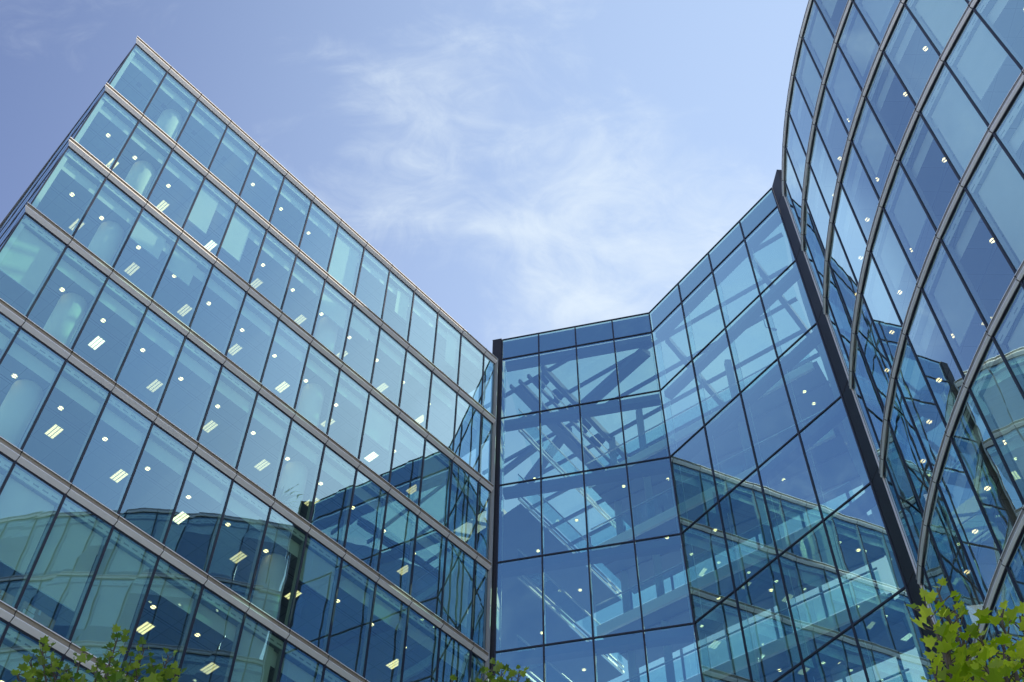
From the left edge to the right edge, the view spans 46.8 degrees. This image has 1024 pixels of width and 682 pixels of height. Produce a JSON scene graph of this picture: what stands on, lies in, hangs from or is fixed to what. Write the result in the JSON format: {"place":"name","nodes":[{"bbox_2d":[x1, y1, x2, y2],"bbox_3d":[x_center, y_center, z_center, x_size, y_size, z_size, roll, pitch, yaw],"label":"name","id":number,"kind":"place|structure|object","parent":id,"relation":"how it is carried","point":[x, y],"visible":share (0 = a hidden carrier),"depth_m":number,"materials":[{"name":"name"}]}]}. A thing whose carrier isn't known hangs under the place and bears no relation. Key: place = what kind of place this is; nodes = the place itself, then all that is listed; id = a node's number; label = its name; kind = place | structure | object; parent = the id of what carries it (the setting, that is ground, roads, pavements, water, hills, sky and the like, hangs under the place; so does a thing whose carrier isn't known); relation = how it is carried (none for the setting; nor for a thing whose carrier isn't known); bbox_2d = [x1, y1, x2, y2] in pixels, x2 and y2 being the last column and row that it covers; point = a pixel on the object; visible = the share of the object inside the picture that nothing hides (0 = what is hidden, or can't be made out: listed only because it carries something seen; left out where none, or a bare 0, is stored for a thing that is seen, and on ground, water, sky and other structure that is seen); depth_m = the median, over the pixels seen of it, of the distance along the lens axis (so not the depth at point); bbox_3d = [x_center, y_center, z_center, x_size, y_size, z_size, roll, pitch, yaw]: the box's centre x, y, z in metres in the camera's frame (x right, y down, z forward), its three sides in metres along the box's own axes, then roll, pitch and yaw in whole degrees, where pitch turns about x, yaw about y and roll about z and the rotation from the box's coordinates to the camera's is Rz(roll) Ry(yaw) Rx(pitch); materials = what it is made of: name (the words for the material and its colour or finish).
{"place":"outdoors","nodes":[
{"label":"outdoors","id":0,"kind":"place"},
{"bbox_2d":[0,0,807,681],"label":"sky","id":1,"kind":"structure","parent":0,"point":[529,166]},
{"bbox_2d":[781,0,1023,681],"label":"curved tower","id":2,"kind":"structure","parent":0,"point":[902,178],"depth_m":30.80,"materials":[{"name":"glass"},{"name":"metal"}]},
{"bbox_2d":[786,116,805,188],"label":"window","id":3,"kind":"structure","parent":2,"relation":"in","point":[793,146],"depth_m":44.78,"materials":[{"name":"blue glass"}]},
{"bbox_2d":[789,79,811,153],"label":"window","id":4,"kind":"structure","parent":2,"relation":"in","point":[799,113],"depth_m":43.85,"materials":[{"name":"blue glass"}]},
{"bbox_2d":[795,40,821,116],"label":"window","id":5,"kind":"structure","parent":2,"relation":"in","point":[808,79],"depth_m":42.92,"materials":[{"name":"blue glass"}]},
{"bbox_2d":[804,203,824,284],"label":"window","id":6,"kind":"structure","parent":2,"relation":"in","point":[811,236],"depth_m":42.40,"materials":[{"name":"blue glass"}]},
{"bbox_2d":[806,167,828,249],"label":"window","id":7,"kind":"structure","parent":2,"relation":"in","point":[817,208],"depth_m":41.46,"materials":[{"name":"blue glass"}]},
{"bbox_2d":[803,1,833,76],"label":"window","id":8,"kind":"structure","parent":2,"relation":"in","point":[817,37],"depth_m":42.00,"materials":[{"name":"blue glass"}]},
{"bbox_2d":[810,128,836,212],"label":"window","id":9,"kind":"structure","parent":2,"relation":"in","point":[824,173],"depth_m":40.50,"materials":[{"name":"blue glass"}]},
{"bbox_2d":[816,89,847,173],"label":"window","id":10,"kind":"structure","parent":2,"relation":"in","point":[834,136],"depth_m":39.61,"materials":[{"name":"blue glass"}]},
{"bbox_2d":[827,266,851,357],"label":"window","id":11,"kind":"structure","parent":2,"relation":"in","point":[840,315],"depth_m":39.07,"materials":[{"name":"blue glass"}]},
{"bbox_2d":[829,227,856,320],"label":"window","id":12,"kind":"structure","parent":2,"relation":"in","point":[841,270],"depth_m":38.15,"materials":[{"name":"blue glass"}]},
{"bbox_2d":[825,47,861,132],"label":"window","id":13,"kind":"structure","parent":2,"relation":"in","point":[845,93],"depth_m":38.69,"materials":[{"name":"blue glass"}]},
{"bbox_2d":[834,186,865,282],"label":"window","id":14,"kind":"structure","parent":2,"relation":"in","point":[854,245],"depth_m":37.24,"materials":[{"name":"blue glass"}]},
{"bbox_2d":[838,3,878,89],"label":"window","id":15,"kind":"structure","parent":2,"relation":"in","point":[856,42],"depth_m":37.78,"materials":[{"name":"blue glass"}]},
{"bbox_2d":[841,144,878,240],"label":"window","id":16,"kind":"structure","parent":2,"relation":"in","point":[863,200],"depth_m":36.29,"materials":[{"name":"blue glass"}]},
{"bbox_2d":[853,339,883,444],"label":"window","id":17,"kind":"structure","parent":2,"relation":"in","point":[869,394],"depth_m":35.74,"materials":[{"name":"blue glass"}]},
{"bbox_2d":[852,100,894,197],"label":"window","id":18,"kind":"structure","parent":2,"relation":"in","point":[875,152],"depth_m":35.37,"materials":[{"name":"blue glass"}]},
{"bbox_2d":[856,297,890,407],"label":"window","id":19,"kind":"structure","parent":2,"relation":"in","point":[876,360],"depth_m":34.82,"materials":[{"name":"blue glass"}]},
{"bbox_2d":[854,0,899,43],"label":"window","id":20,"kind":"structure","parent":2,"relation":"in","point":[878,14],"depth_m":36.45,"materials":[{"name":"blue glass"}]},
{"bbox_2d":[862,255,901,366],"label":"window","id":21,"kind":"structure","parent":2,"relation":"in","point":[887,324],"depth_m":33.91,"materials":[{"name":"blue glass"}]},
{"bbox_2d":[866,54,914,151],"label":"window","id":22,"kind":"structure","parent":2,"relation":"in","point":[891,104],"depth_m":34.46,"materials":[{"name":"blue glass"}]},
{"bbox_2d":[871,211,916,323],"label":"window","id":23,"kind":"structure","parent":2,"relation":"in","point":[898,277],"depth_m":32.97,"materials":[{"name":"blue glass"}]},
{"bbox_2d":[885,424,922,549],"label":"window","id":24,"kind":"structure","parent":2,"relation":"in","point":[910,506],"depth_m":32.43,"materials":[{"name":"blue glass"}]},
{"bbox_2d":[884,164,935,277],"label":"window","id":25,"kind":"structure","parent":2,"relation":"in","point":[912,226],"depth_m":32.05,"materials":[{"name":"blue glass"}]},
{"bbox_2d":[889,382,931,511],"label":"window","id":26,"kind":"structure","parent":2,"relation":"in","point":[916,463],"depth_m":31.49,"materials":[{"name":"blue glass"}]},
{"bbox_2d":[884,6,938,103],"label":"window","id":27,"kind":"structure","parent":2,"relation":"in","point":[912,56],"depth_m":33.56,"materials":[{"name":"blue glass"}]},
{"bbox_2d":[896,338,944,468],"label":"window","id":28,"kind":"structure","parent":2,"relation":"in","point":[929,425],"depth_m":30.57,"materials":[{"name":"blue glass"}]},
{"bbox_2d":[900,115,958,228],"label":"window","id":29,"kind":"structure","parent":2,"relation":"in","point":[935,182],"depth_m":31.15,"materials":[{"name":"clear glass"}]},
{"bbox_2d":[907,292,963,424],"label":"window","id":30,"kind":"structure","parent":2,"relation":"in","point":[941,372],"depth_m":29.65,"materials":[{"name":"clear glass"}]},
{"bbox_2d":[905,0,967,53],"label":"window","id":31,"kind":"structure","parent":2,"relation":"in","point":[938,18],"depth_m":32.28,"materials":[{"name":"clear glass"}]},
{"bbox_2d":[923,531,970,651],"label":"window","id":32,"kind":"structure","parent":2,"relation":"in","point":[932,566],"depth_m":29.82,"materials":[{"name":"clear glass"}]},
{"bbox_2d":[921,65,987,177],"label":"window","id":33,"kind":"structure","parent":2,"relation":"in","point":[952,118],"depth_m":30.25,"materials":[{"name":"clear glass"}]},
{"bbox_2d":[923,242,985,375],"bbox_3d":[10.723,-0.788,28.769,0.002,3.875,1.450,6,-53,-4],"label":"window","id":34,"kind":"structure","parent":2,"relation":"in","point":[963,328],"depth_m":28.73,"materials":[{"name":"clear glass"}]},
{"bbox_2d":[929,487,983,641],"bbox_3d":[10.558,5.301,28.189,0.002,3.875,1.450,-2,-53,2],"label":"window","id":35,"kind":"structure","parent":2,"relation":"in","point":[956,566],"depth_m":28.30,"materials":[{"name":"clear glass"}]},
{"bbox_2d":[938,441,1000,598],"bbox_3d":[10.514,4.094,27.284,0.001,3.875,1.450,0,-53,0],"label":"window","id":36,"kind":"structure","parent":2,"relation":"in","point":[982,552],"depth_m":27.23,"materials":[{"name":"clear glass"}]},
{"bbox_2d":[942,190,1014,324],"bbox_3d":[10.942,-1.981,27.871,0.002,3.875,1.450,8,-53,-6],"label":"window","id":37,"kind":"structure","parent":2,"relation":"in","point":[981,264],"depth_m":27.82,"materials":[{"name":"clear glass"}]},
{"bbox_2d":[946,11,1020,124],"bbox_3d":[11.671,-6.799,29.399,0.002,3.875,1.450,14,-54,-10],"label":"window","id":38,"kind":"structure","parent":2,"relation":"in","point":[984,69],"depth_m":29.36,"materials":[{"name":"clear glass"}]},
{"bbox_2d":[952,393,1022,551],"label":"window","id":39,"kind":"structure","parent":2,"relation":"in","point":[1001,504],"depth_m":26.32,"materials":[{"name":"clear glass"}]},
{"bbox_2d":[966,136,1023,270],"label":"window","id":40,"kind":"structure","parent":2,"relation":"in","point":[996,187],"depth_m":27.20,"materials":[{"name":"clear glass"}]},
{"bbox_2d":[970,341,1023,499],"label":"window","id":41,"kind":"structure","parent":2,"relation":"in","point":[1000,402],"depth_m":25.79,"materials":[{"name":"blue glass"}]},
{"bbox_2d":[975,0,1023,67],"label":"window","id":42,"kind":"structure","parent":2,"relation":"in","point":[1005,18],"depth_m":28.74,"materials":[{"name":"blue glass"}]},
{"bbox_2d":[991,571,1023,681],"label":"window","id":43,"kind":"structure","parent":2,"relation":"in","point":[1007,591],"depth_m":24.99,"materials":[{"name":"blue glass"}]},
{"bbox_2d":[994,285,1023,392],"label":"window","id":44,"kind":"structure","parent":2,"relation":"in","point":[1009,336],"depth_m":25.68,"materials":[{"name":"blue glass"}]},
{"bbox_2d":[995,85,1023,173],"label":"window","id":45,"kind":"structure","parent":2,"relation":"in","point":[1010,132],"depth_m":27.28,"materials":[{"name":"blue glass"}]},
{"label":"ground","id":46,"kind":"structure","parent":0,"visible":0},
{"bbox_2d":[11,623,186,681],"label":"leafy tree","id":47,"kind":"object","parent":46,"relation":"on","point":[162,675],"visible":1,"depth_m":9.61,"materials":[{"name":"green plant"}]},
{"bbox_2d":[0,36,497,681],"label":"office building","id":48,"kind":"structure","parent":46,"relation":"on","point":[216,322],"depth_m":38.48,"materials":[{"name":"glass"},{"name":"aluminium"},{"name":"steel"}]},
{"bbox_2d":[110,45,165,112],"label":"window","id":49,"kind":"structure","parent":48,"relation":"in","point":[140,76],"depth_m":43.35,"materials":[{"name":"blue glass"}]},
{"bbox_2d":[153,74,196,127],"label":"window","id":50,"kind":"structure","parent":48,"relation":"in","point":[171,96],"depth_m":44.52,"materials":[{"name":"blue glass"}]},
{"bbox_2d":[164,151,203,200],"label":"window","id":51,"kind":"structure","parent":48,"relation":"in","point":[189,180],"depth_m":42.23,"materials":[{"name":"blue glass"}]},
{"bbox_2d":[177,100,226,168],"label":"window","id":52,"kind":"structure","parent":48,"relation":"in","point":[201,136],"depth_m":44.69,"materials":[{"name":"blue glass"}]},
{"bbox_2d":[187,179,235,250],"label":"window","id":53,"kind":"structure","parent":48,"relation":"in","point":[212,210],"depth_m":42.25,"materials":[{"name":"blue glass"}]},
{"bbox_2d":[209,127,255,195],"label":"window","id":54,"kind":"structure","parent":48,"relation":"in","point":[233,159],"depth_m":45.36,"materials":[{"name":"blue glass"}]},
{"bbox_2d":[227,206,265,264],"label":"window","id":55,"kind":"structure","parent":48,"relation":"in","point":[247,234],"depth_m":43.32,"materials":[{"name":"blue glass"}]},
{"bbox_2d":[241,153,283,221],"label":"window","id":56,"kind":"structure","parent":48,"relation":"in","point":[262,186],"depth_m":46.03,"materials":[{"name":"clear glass"}]},
{"bbox_2d":[271,178,310,246],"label":"window","id":57,"kind":"structure","parent":48,"relation":"in","point":[289,217],"depth_m":46.71,"materials":[{"name":"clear glass"}]},
{"bbox_2d":[275,320,308,369],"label":"window","id":58,"kind":"structure","parent":48,"relation":"in","point":[297,347],"depth_m":41.75,"materials":[{"name":"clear glass"}]},
{"bbox_2d":[300,203,337,271],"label":"window","id":59,"kind":"structure","parent":48,"relation":"in","point":[318,238],"depth_m":47.36,"materials":[{"name":"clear glass"}]},
{"bbox_2d":[322,282,351,330],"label":"window","id":60,"kind":"structure","parent":48,"relation":"in","point":[337,303],"depth_m":45.61,"materials":[{"name":"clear glass"}]},
{"bbox_2d":[328,226,363,294],"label":"window","id":61,"kind":"structure","parent":48,"relation":"in","point":[346,258],"depth_m":48.04,"materials":[{"name":"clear glass"}]},
{"bbox_2d":[356,249,388,317],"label":"window","id":62,"kind":"structure","parent":48,"relation":"in","point":[371,289],"depth_m":48.71,"materials":[{"name":"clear glass"}]},
{"bbox_2d":[384,272,413,340],"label":"window","id":63,"kind":"structure","parent":48,"relation":"in","point":[398,303],"depth_m":49.50,"materials":[{"name":"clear glass"}]},
{"bbox_2d":[393,418,424,504],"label":"window","id":64,"kind":"structure","parent":48,"relation":"in","point":[409,445],"depth_m":43.62,"materials":[{"name":"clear glass"}]},
{"bbox_2d":[400,351,430,428],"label":"window","id":65,"kind":"structure","parent":48,"relation":"in","point":[417,378],"depth_m":46.74,"materials":[{"name":"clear glass"}]},
{"bbox_2d":[409,294,436,362],"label":"window","id":66,"kind":"structure","parent":48,"relation":"in","point":[424,319],"depth_m":50.05,"materials":[{"name":"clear glass"}]},
{"bbox_2d":[427,373,456,449],"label":"window","id":67,"kind":"structure","parent":48,"relation":"in","point":[441,420],"depth_m":47.41,"materials":[{"name":"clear glass"}]},
{"bbox_2d":[434,315,460,383],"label":"window","id":68,"kind":"structure","parent":48,"relation":"in","point":[447,349],"depth_m":50.73,"materials":[{"name":"blue glass"}]},
{"bbox_2d":[454,395,480,471],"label":"window","id":69,"kind":"structure","parent":48,"relation":"in","point":[467,432],"depth_m":48.09,"materials":[{"name":"blue glass"}]},
{"bbox_2d":[459,336,482,403],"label":"window","id":70,"kind":"structure","parent":48,"relation":"in","point":[471,360],"depth_m":51.40,"materials":[{"name":"blue glass"}]},
{"bbox_2d":[473,562,486,649],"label":"window","id":71,"kind":"structure","parent":48,"relation":"in","point":[480,596],"depth_m":42.00,"materials":[{"name":"blue glass"}]},
{"bbox_2d":[476,484,489,558],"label":"window","id":72,"kind":"structure","parent":48,"relation":"in","point":[484,495],"depth_m":45.28,"materials":[{"name":"blue glass"}]},
{"bbox_2d":[442,170,949,681],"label":"glass atrium","id":73,"kind":"object","parent":46,"relation":"on","point":[702,420],"visible":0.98,"depth_m":44.25,"materials":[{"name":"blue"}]},
{"bbox_2d":[501,353,538,416],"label":"window","id":74,"kind":"structure","parent":73,"relation":"in","point":[520,379],"depth_m":52.17,"materials":[{"name":"blue glass"}]},
{"bbox_2d":[500,412,539,483],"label":"window","id":75,"kind":"structure","parent":73,"relation":"in","point":[520,442],"depth_m":48.87,"materials":[{"name":"blue glass"}]},
{"bbox_2d":[499,479,540,519],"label":"window","id":76,"kind":"structure","parent":73,"relation":"in","point":[516,498],"depth_m":46.59,"materials":[{"name":"blue glass"}]},
{"bbox_2d":[540,347,578,409],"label":"window","id":77,"kind":"structure","parent":73,"relation":"in","point":[558,368],"depth_m":51.92,"materials":[{"name":"blue glass"}]},
{"bbox_2d":[541,405,582,476],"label":"window","id":78,"kind":"structure","parent":73,"relation":"in","point":[561,453],"depth_m":48.63,"materials":[{"name":"blue glass"}]},
{"bbox_2d":[542,472,586,553],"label":"window","id":79,"kind":"structure","parent":73,"relation":"in","point":[563,506],"depth_m":45.33,"materials":[{"name":"blue glass"}]},
{"bbox_2d":[543,549,588,592],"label":"window","id":80,"kind":"structure","parent":73,"relation":"in","point":[560,570],"depth_m":43.07,"materials":[{"name":"blue glass"}]},
{"bbox_2d":[576,321,612,344],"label":"window","id":81,"kind":"structure","parent":73,"relation":"in","point":[600,331],"depth_m":53.99,"materials":[{"name":"blue glass"}]},
{"bbox_2d":[577,340,618,402],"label":"window","id":82,"kind":"structure","parent":73,"relation":"in","point":[597,373],"depth_m":51.68,"materials":[{"name":"blue glass"}]},
{"bbox_2d":[580,398,624,469],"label":"window","id":83,"kind":"structure","parent":73,"relation":"in","point":[602,435],"depth_m":48.38,"materials":[{"name":"blue glass"}]},
{"bbox_2d":[613,314,650,337],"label":"window","id":84,"kind":"structure","parent":73,"relation":"in","point":[638,324],"depth_m":53.74,"materials":[{"name":"blue glass"}]},
{"bbox_2d":[615,333,658,396],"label":"window","id":85,"kind":"structure","parent":73,"relation":"in","point":[636,365],"depth_m":51.44,"materials":[{"name":"blue glass"}]},
{"bbox_2d":[621,391,668,462],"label":"window","id":86,"kind":"structure","parent":73,"relation":"in","point":[642,414],"depth_m":48.13,"materials":[{"name":"blue glass"}]},
{"bbox_2d":[652,304,690,387],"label":"window","id":87,"kind":"structure","parent":73,"relation":"in","point":[671,345],"depth_m":50.82,"materials":[{"name":"blue glass"}]},
{"bbox_2d":[661,362,702,454],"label":"window","id":88,"kind":"structure","parent":73,"relation":"in","point":[682,412],"depth_m":47.52,"materials":[{"name":"blue glass"}]},
{"bbox_2d":[671,427,716,530],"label":"window","id":89,"kind":"structure","parent":73,"relation":"in","point":[691,467],"depth_m":44.21,"materials":[{"name":"blue glass"}]},
{"bbox_2d":[682,273,723,357],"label":"window","id":90,"kind":"structure","parent":73,"relation":"in","point":[703,317],"depth_m":49.83,"materials":[{"name":"blue glass"}]},
{"bbox_2d":[682,503,733,620],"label":"window","id":91,"kind":"structure","parent":73,"relation":"in","point":[709,575],"depth_m":40.91,"materials":[{"name":"blue glass"}]},
{"bbox_2d":[693,329,738,422],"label":"window","id":92,"kind":"structure","parent":73,"relation":"in","point":[714,370],"depth_m":46.53,"materials":[{"name":"blue glass"}]},
{"bbox_2d":[695,593,749,681],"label":"window","id":93,"kind":"structure","parent":73,"relation":"in","point":[719,635],"depth_m":38.09,"materials":[{"name":"blue glass"}]},
{"bbox_2d":[705,394,755,498],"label":"window","id":94,"kind":"structure","parent":73,"relation":"in","point":[732,457],"depth_m":43.22,"materials":[{"name":"blue glass"}]},
{"bbox_2d":[713,241,758,325],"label":"window","id":95,"kind":"structure","parent":73,"relation":"in","point":[734,277],"depth_m":48.83,"materials":[{"name":"blue glass"}]},
{"bbox_2d":[719,470,775,588],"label":"window","id":96,"kind":"structure","parent":73,"relation":"in","point":[749,539],"depth_m":39.91,"materials":[{"name":"blue glass"}]},
{"bbox_2d":[726,297,775,389],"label":"window","id":97,"kind":"structure","parent":73,"relation":"in","point":[751,345],"depth_m":45.54,"materials":[{"name":"blue glass"}]},
{"bbox_2d":[740,190,776,236],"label":"window","id":98,"kind":"structure","parent":73,"relation":"in","point":[767,203],"depth_m":50.16,"materials":[{"name":"blue glass"}]},
{"bbox_2d":[736,559,799,681],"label":"window","id":99,"kind":"structure","parent":73,"relation":"in","point":[771,645],"depth_m":36.65,"materials":[{"name":"blue glass"}]},
{"bbox_2d":[741,361,796,465],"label":"window","id":100,"kind":"structure","parent":73,"relation":"in","point":[771,423],"depth_m":42.23,"materials":[{"name":"blue glass"}]},
{"bbox_2d":[745,208,794,292],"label":"window","id":101,"kind":"structure","parent":73,"relation":"in","point":[770,252],"depth_m":47.84,"materials":[{"name":"blue glass"}]},
{"bbox_2d":[761,262,815,356],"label":"window","id":102,"kind":"structure","parent":73,"relation":"in","point":[788,310],"depth_m":44.54,"materials":[{"name":"blue glass"}]},
{"bbox_2d":[759,435,821,554],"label":"window","id":103,"kind":"structure","parent":73,"relation":"in","point":[793,509],"depth_m":38.92,"materials":[{"name":"blue glass"}]},
{"bbox_2d":[779,324,839,430],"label":"window","id":104,"kind":"structure","parent":73,"relation":"in","point":[810,382],"depth_m":41.24,"materials":[{"name":"blue glass"}]},
{"bbox_2d":[779,523,850,658],"bbox_3d":[9.081,7.480,35.714,0.001,4.060,1.964,30,-59,-20],"label":"window","id":105,"kind":"structure","parent":73,"relation":"in","point":[816,600],"depth_m":35.62,"materials":[{"name":"blue glass"}]},
{"bbox_2d":[800,398,868,517],"bbox_3d":[10.304,3.707,38.022,0.002,4.060,1.964,30,-59,-20],"label":"window","id":106,"kind":"structure","parent":73,"relation":"in","point":[837,469],"depth_m":37.94,"materials":[{"name":"blue glass"}]},
{"bbox_2d":[803,627,866,681],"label":"window","id":107,"kind":"structure","parent":73,"relation":"in","point":[838,661],"depth_m":33.45,"materials":[{"name":"blue glass"}]},
{"bbox_2d":[824,485,903,622],"bbox_3d":[10.269,6.179,34.726,0.001,4.060,1.964,30,-59,-20],"label":"window","id":108,"kind":"structure","parent":73,"relation":"in","point":[868,570],"depth_m":34.63,"materials":[{"name":"blue glass"}]},
{"bbox_2d":[854,589,933,681],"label":"window","id":109,"kind":"structure","parent":73,"relation":"in","point":[891,647],"depth_m":32.02,"materials":[{"name":"blue glass"}]},
{"bbox_2d":[903,576,1023,681],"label":"leafy tree","id":110,"kind":"object","parent":46,"relation":"on","point":[961,665],"visible":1,"depth_m":5.50,"materials":[{"name":"green plant"}]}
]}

